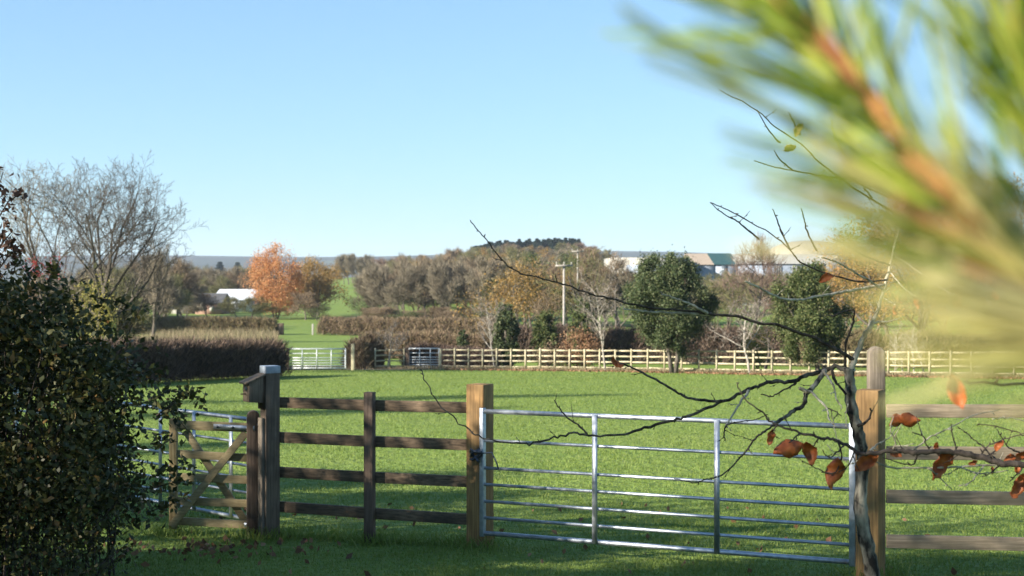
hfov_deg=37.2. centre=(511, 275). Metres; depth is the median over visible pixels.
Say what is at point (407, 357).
gatepost
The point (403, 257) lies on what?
bare tree
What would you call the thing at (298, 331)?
meadow
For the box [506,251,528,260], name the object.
bare tree
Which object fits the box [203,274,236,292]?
bare tree
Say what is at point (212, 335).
rough grass
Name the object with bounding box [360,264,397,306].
bare tree
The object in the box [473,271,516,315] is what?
leafy tree
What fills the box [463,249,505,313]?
bare tree
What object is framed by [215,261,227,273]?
conifer
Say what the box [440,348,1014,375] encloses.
post and rail fence
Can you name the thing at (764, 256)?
bare tree
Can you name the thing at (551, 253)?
bare tree
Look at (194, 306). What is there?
bare tree
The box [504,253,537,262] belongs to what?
bare tree
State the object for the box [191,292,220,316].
bare tree
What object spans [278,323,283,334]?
gatepost
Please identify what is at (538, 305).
bare tree
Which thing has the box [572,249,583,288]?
utility pole
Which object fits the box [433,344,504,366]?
bramble
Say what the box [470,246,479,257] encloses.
bare tree
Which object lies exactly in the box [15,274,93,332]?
bare tree
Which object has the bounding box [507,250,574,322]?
leafy tree
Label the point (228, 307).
bare tree
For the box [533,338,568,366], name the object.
thorn bush
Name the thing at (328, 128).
sky
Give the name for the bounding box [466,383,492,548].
gatepost
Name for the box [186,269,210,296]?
bare tree
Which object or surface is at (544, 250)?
leafy tree
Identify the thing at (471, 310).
bare tree
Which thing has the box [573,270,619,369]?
birch
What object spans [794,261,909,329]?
leafy tree
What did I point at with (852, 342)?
clipped hedge
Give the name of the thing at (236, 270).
bare tree
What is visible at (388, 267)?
bare tree
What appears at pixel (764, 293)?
bare tree
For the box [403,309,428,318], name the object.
bare tree
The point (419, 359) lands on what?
field gate
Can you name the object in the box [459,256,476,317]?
bare tree
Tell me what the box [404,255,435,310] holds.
bare tree
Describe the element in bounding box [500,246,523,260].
bare tree
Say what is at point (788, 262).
building
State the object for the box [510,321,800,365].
clipped hedge
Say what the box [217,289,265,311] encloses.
building
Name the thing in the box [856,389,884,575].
gatepost
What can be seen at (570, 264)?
leafy tree
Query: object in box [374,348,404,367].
post and rail fence
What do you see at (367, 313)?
bare tree
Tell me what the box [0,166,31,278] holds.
tall shrub
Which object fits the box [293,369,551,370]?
track
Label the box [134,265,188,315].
bare tree
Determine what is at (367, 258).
bare tree
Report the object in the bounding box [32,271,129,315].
bare tree
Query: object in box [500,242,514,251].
bare tree
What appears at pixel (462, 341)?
ivy shrub
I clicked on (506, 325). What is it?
ivy shrub
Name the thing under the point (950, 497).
rail fence
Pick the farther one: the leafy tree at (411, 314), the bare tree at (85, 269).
the bare tree at (85, 269)
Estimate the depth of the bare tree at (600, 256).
461.56 m
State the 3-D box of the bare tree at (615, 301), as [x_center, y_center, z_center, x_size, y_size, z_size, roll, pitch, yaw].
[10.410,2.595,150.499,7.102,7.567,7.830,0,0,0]
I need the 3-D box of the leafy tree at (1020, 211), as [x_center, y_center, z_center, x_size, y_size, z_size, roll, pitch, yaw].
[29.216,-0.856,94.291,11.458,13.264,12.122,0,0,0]
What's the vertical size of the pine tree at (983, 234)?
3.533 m
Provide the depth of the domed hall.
332.01 m
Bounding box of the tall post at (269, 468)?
[258,365,279,539]
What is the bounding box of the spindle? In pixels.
[23,241,67,371]
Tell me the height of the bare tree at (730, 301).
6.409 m
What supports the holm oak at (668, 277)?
on the meadow
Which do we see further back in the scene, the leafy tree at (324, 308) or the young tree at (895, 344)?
the leafy tree at (324, 308)
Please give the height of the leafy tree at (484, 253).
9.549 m
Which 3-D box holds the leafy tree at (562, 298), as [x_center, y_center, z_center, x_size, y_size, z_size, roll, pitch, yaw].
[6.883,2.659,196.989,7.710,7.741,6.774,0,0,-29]
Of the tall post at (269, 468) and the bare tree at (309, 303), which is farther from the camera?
the bare tree at (309, 303)
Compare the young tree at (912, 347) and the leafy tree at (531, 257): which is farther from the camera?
the leafy tree at (531, 257)
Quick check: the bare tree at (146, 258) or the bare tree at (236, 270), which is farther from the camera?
the bare tree at (236, 270)
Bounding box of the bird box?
[239,373,265,408]
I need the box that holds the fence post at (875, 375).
[867,346,884,388]
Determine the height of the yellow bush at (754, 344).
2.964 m
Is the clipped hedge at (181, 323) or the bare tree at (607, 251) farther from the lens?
the bare tree at (607, 251)
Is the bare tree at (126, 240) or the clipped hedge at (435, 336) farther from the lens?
the clipped hedge at (435, 336)
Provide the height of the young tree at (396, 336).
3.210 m
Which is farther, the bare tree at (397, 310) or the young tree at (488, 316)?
the bare tree at (397, 310)
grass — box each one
[104,326,291,355]
[289,365,1023,376]
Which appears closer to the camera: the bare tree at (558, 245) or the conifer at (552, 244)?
the bare tree at (558, 245)
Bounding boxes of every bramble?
[338,331,387,368]
[398,340,447,365]
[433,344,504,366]
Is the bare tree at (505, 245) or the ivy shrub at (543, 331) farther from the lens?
the bare tree at (505, 245)
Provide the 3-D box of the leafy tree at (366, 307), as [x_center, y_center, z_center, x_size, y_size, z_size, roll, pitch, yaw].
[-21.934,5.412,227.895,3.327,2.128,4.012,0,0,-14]
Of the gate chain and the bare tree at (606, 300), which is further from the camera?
the bare tree at (606, 300)
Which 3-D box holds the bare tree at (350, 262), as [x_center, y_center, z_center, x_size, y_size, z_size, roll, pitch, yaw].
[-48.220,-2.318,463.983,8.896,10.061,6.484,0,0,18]
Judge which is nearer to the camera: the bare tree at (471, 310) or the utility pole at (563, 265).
the utility pole at (563, 265)
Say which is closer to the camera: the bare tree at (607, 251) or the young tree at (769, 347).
the young tree at (769, 347)
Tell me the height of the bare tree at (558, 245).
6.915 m
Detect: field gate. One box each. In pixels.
[13,389,246,519]
[289,348,345,368]
[409,348,439,367]
[479,408,855,566]
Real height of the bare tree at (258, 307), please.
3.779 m
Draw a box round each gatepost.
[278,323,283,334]
[351,344,353,369]
[406,350,408,365]
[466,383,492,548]
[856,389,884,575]
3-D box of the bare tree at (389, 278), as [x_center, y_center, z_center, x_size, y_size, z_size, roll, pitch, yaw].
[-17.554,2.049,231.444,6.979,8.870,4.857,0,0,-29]
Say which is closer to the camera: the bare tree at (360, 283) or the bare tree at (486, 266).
the bare tree at (486, 266)
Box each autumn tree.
[239,239,317,318]
[290,253,339,316]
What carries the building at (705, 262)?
on the meadow
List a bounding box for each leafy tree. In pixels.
[286,255,352,315]
[303,305,332,320]
[317,262,343,280]
[356,306,368,315]
[386,310,420,317]
[451,249,570,331]
[469,247,490,260]
[471,312,499,317]
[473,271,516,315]
[493,258,567,327]
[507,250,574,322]
[536,247,548,255]
[545,267,583,325]
[553,251,583,269]
[560,257,581,274]
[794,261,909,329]
[807,205,917,329]
[843,199,959,331]
[885,269,977,329]
[891,168,1023,316]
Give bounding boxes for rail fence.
[280,392,465,542]
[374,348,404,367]
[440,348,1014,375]
[886,404,1023,550]
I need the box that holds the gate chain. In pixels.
[469,448,498,468]
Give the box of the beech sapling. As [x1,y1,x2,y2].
[420,98,998,575]
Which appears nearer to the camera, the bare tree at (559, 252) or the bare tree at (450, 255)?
the bare tree at (450, 255)
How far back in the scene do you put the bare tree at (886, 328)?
158.60 m
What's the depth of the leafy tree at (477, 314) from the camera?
193.30 m
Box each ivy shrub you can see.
[456,329,469,347]
[486,299,521,365]
[529,308,560,365]
[566,296,597,363]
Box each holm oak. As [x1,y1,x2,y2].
[620,244,721,372]
[758,253,853,369]
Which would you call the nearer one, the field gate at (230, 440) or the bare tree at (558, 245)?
the field gate at (230, 440)
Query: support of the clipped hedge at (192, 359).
on the meadow
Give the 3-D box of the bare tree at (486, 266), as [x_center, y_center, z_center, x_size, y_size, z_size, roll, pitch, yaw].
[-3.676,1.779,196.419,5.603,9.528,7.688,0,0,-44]
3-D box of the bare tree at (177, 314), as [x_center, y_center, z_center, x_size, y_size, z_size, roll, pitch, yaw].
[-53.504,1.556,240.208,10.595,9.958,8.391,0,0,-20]
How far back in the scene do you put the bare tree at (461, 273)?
214.54 m
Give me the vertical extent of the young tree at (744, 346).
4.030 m
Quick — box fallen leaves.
[90,503,956,575]
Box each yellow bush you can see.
[71,274,120,339]
[738,320,776,368]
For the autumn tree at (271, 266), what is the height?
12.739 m
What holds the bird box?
attached to the tall post at (269, 468)
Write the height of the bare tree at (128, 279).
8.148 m
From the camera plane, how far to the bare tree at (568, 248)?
459.30 m
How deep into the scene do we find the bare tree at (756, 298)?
236.75 m
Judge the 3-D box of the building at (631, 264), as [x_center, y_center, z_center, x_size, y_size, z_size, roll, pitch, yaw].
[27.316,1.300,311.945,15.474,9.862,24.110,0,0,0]
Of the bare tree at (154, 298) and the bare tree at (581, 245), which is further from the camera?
the bare tree at (581, 245)
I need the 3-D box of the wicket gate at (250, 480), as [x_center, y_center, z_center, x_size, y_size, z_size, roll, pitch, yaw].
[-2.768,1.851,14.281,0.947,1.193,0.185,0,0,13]
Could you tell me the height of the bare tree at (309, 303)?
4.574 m
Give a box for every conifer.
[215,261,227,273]
[527,238,531,247]
[532,238,539,250]
[549,239,556,251]
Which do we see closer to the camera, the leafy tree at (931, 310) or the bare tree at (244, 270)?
the leafy tree at (931, 310)
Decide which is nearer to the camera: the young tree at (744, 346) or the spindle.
the spindle
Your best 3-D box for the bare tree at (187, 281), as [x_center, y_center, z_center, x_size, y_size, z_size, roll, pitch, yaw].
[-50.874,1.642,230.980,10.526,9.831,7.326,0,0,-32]
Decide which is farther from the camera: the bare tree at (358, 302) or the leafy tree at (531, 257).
the bare tree at (358, 302)
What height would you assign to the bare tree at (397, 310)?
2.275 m
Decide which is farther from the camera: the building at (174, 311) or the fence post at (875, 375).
the building at (174, 311)
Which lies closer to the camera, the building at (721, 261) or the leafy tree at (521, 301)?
the leafy tree at (521, 301)
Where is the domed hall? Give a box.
[770,241,847,273]
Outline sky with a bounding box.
[0,0,1023,256]
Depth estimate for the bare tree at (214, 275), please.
295.58 m
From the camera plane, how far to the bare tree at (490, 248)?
570.79 m
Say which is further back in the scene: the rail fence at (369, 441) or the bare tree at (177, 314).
the bare tree at (177, 314)
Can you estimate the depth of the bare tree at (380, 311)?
205.51 m
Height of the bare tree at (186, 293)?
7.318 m
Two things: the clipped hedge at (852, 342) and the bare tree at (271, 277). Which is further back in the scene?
the bare tree at (271, 277)
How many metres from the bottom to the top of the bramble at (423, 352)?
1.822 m
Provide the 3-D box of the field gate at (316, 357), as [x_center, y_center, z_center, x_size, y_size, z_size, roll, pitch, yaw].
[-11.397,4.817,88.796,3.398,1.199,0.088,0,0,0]
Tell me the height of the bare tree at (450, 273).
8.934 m
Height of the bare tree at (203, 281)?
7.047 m
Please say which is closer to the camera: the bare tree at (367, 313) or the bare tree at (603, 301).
the bare tree at (603, 301)
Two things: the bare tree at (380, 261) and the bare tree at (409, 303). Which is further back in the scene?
the bare tree at (380, 261)
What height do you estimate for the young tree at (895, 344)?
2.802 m
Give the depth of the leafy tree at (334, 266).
429.17 m
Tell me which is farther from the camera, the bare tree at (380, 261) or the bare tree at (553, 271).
the bare tree at (380, 261)
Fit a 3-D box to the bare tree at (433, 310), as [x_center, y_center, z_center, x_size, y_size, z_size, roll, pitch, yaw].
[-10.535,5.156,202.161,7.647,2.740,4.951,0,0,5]
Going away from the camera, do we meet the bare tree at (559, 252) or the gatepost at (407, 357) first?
the gatepost at (407, 357)
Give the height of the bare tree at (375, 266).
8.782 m
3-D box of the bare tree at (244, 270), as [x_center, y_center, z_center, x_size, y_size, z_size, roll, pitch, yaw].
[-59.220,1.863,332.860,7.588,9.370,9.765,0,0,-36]
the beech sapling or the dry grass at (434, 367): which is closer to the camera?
the beech sapling
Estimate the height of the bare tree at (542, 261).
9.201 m
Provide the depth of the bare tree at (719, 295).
189.04 m
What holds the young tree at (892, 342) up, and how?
on the meadow
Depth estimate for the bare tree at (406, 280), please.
212.87 m
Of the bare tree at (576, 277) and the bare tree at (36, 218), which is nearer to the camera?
the bare tree at (36, 218)
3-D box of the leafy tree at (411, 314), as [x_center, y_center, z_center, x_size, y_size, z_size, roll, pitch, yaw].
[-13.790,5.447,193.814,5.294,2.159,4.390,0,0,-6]
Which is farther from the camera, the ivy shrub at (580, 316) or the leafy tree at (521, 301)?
the leafy tree at (521, 301)
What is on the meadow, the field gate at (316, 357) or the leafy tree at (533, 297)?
the leafy tree at (533, 297)
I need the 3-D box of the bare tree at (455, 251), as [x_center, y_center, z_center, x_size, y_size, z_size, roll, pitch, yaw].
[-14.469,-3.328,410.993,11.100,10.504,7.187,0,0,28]
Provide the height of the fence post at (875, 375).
1.889 m
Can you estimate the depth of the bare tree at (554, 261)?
320.75 m
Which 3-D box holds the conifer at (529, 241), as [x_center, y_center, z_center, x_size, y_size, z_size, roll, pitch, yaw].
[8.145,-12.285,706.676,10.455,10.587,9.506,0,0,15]
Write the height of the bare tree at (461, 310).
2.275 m
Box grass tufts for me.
[141,522,920,575]
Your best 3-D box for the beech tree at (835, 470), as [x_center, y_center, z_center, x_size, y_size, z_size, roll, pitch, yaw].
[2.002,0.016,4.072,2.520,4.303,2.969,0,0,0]
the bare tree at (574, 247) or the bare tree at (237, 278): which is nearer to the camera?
the bare tree at (237, 278)
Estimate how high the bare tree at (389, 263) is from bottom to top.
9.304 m
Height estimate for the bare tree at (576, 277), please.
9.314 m
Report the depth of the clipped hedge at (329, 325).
164.18 m
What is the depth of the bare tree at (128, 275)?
191.28 m
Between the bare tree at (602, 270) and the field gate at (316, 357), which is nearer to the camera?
the field gate at (316, 357)
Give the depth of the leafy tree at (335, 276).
245.63 m
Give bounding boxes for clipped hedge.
[0,334,293,390]
[116,315,278,333]
[313,314,495,335]
[362,329,493,358]
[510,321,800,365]
[798,323,1023,368]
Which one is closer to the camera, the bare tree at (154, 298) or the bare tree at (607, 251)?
the bare tree at (154, 298)
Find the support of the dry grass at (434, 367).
on the meadow
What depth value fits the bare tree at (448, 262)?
233.59 m
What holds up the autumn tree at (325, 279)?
on the meadow
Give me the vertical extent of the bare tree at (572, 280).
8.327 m
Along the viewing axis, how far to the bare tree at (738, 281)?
257.05 m
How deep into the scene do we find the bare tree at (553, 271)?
199.75 m
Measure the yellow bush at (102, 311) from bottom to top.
4.619 m
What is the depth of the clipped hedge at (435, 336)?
105.72 m
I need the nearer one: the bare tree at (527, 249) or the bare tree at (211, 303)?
the bare tree at (211, 303)
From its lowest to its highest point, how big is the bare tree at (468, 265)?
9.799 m
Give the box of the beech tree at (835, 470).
[736,375,1023,498]
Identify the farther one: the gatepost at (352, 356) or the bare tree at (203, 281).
the bare tree at (203, 281)
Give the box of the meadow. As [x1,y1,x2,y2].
[0,251,1023,575]
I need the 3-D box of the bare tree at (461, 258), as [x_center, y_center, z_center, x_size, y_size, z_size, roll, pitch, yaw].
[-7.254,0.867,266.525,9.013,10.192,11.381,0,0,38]
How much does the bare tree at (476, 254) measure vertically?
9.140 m
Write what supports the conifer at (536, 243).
on the meadow
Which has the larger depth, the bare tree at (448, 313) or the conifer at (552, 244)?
the conifer at (552, 244)
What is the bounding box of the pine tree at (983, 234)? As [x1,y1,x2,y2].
[595,0,1023,429]
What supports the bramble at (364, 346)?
on the meadow
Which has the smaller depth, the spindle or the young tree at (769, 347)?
the spindle
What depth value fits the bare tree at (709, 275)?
259.19 m
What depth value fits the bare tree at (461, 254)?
348.49 m
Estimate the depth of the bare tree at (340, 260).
468.93 m
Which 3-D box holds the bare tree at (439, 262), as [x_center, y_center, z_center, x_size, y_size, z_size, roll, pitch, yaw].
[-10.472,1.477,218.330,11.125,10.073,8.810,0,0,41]
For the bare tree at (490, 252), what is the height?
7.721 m
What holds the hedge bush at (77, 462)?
on the meadow
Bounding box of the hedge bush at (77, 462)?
[0,245,207,575]
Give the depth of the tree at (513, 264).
187.25 m
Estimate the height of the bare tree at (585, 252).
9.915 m
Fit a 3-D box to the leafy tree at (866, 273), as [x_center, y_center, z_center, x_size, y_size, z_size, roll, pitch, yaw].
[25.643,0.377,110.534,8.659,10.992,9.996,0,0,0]
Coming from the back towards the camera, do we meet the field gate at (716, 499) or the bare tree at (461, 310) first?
the bare tree at (461, 310)
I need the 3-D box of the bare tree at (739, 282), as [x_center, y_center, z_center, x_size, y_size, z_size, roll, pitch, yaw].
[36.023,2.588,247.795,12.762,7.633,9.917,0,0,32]
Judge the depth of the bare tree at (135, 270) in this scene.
233.09 m
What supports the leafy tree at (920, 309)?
on the meadow
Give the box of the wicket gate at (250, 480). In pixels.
[168,410,259,536]
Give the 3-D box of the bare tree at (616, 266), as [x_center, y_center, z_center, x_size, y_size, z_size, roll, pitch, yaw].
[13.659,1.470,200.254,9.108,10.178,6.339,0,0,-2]
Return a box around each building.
[172,308,194,313]
[195,293,230,313]
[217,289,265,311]
[604,258,686,274]
[684,254,714,283]
[707,253,737,282]
[731,254,825,304]
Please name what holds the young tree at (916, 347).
on the meadow
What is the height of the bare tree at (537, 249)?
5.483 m
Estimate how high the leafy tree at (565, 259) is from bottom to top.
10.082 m
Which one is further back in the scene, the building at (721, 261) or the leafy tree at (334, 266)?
the leafy tree at (334, 266)
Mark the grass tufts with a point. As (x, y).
(378, 540)
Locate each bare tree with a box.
[0,155,160,318]
[1,150,208,337]
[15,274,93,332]
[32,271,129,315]
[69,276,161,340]
[71,261,116,280]
[92,263,149,329]
[99,265,151,300]
[120,261,163,309]
[129,253,163,270]
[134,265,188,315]
[146,234,175,339]
[148,257,210,316]
[150,256,204,316]
[152,272,195,316]
[176,295,202,316]
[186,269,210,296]
[190,275,216,294]
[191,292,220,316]
[198,266,230,292]
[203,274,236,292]
[212,295,240,316]
[214,265,248,288]
[225,269,257,288]
[237,265,250,287]
[238,295,277,316]
[249,272,275,292]
[285,290,322,319]
[334,254,354,284]
[342,253,362,281]
[347,279,389,314]
[349,271,386,307]
[354,261,393,316]
[355,253,375,272]
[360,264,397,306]
[361,307,384,316]
[364,262,408,307]
[369,306,397,318]
[371,255,409,267]
[377,309,408,317]
[379,256,431,312]
[384,263,401,313]
[386,259,397,274]
[395,252,411,266]
[395,272,421,317]
[398,255,412,264]
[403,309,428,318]
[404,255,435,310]
[413,254,468,309]
[414,254,430,263]
[417,289,439,316]
[418,305,454,318]
[424,261,461,310]
[429,254,455,306]
[431,309,467,318]
[442,252,457,261]
[443,246,470,261]
[443,261,466,308]
[444,256,480,306]
[449,254,486,308]
[453,306,474,318]
[454,251,474,262]
[459,250,483,259]
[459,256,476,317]
[459,308,493,317]
[460,256,485,316]
[462,255,505,315]
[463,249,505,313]
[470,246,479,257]
[482,266,518,317]
[485,247,499,257]
[487,245,502,254]
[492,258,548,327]
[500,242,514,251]
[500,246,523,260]
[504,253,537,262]
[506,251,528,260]
[518,247,539,257]
[528,284,568,324]
[529,262,571,317]
[530,257,550,266]
[532,247,612,322]
[534,246,543,254]
[542,255,563,268]
[548,249,562,261]
[552,249,574,266]
[554,242,565,251]
[561,246,575,255]
[562,257,609,322]
[566,247,621,318]
[569,243,579,250]
[569,266,622,325]
[573,242,584,248]
[574,246,598,260]
[582,262,621,325]
[582,265,636,330]
[588,249,606,260]
[600,250,637,325]
[602,248,611,257]
[625,269,696,305]
[691,274,748,326]
[698,272,714,288]
[706,271,759,329]
[707,231,793,330]
[716,272,763,313]
[723,271,760,309]
[742,270,796,315]
[742,275,778,315]
[830,254,904,332]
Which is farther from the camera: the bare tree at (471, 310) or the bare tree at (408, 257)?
the bare tree at (408, 257)
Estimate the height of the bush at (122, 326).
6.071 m
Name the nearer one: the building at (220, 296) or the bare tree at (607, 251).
the building at (220, 296)
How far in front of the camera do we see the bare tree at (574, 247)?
470.31 m
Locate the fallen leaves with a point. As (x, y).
(203, 543)
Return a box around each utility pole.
[555,262,572,325]
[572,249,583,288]
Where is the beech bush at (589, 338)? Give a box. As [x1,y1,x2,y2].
[557,325,609,366]
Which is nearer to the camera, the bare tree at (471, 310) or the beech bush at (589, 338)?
the beech bush at (589, 338)
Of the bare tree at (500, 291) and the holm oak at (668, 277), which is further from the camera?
the bare tree at (500, 291)
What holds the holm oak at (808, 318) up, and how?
on the meadow
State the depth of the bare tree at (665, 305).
199.29 m
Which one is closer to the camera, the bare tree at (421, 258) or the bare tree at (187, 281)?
the bare tree at (187, 281)
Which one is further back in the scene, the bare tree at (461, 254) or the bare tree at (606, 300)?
the bare tree at (461, 254)
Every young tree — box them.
[373,318,409,368]
[470,291,511,365]
[705,298,779,372]
[750,314,780,371]
[889,324,911,370]
[889,338,905,370]
[899,330,927,371]
[904,326,942,371]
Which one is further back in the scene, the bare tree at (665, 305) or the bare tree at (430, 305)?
the bare tree at (430, 305)

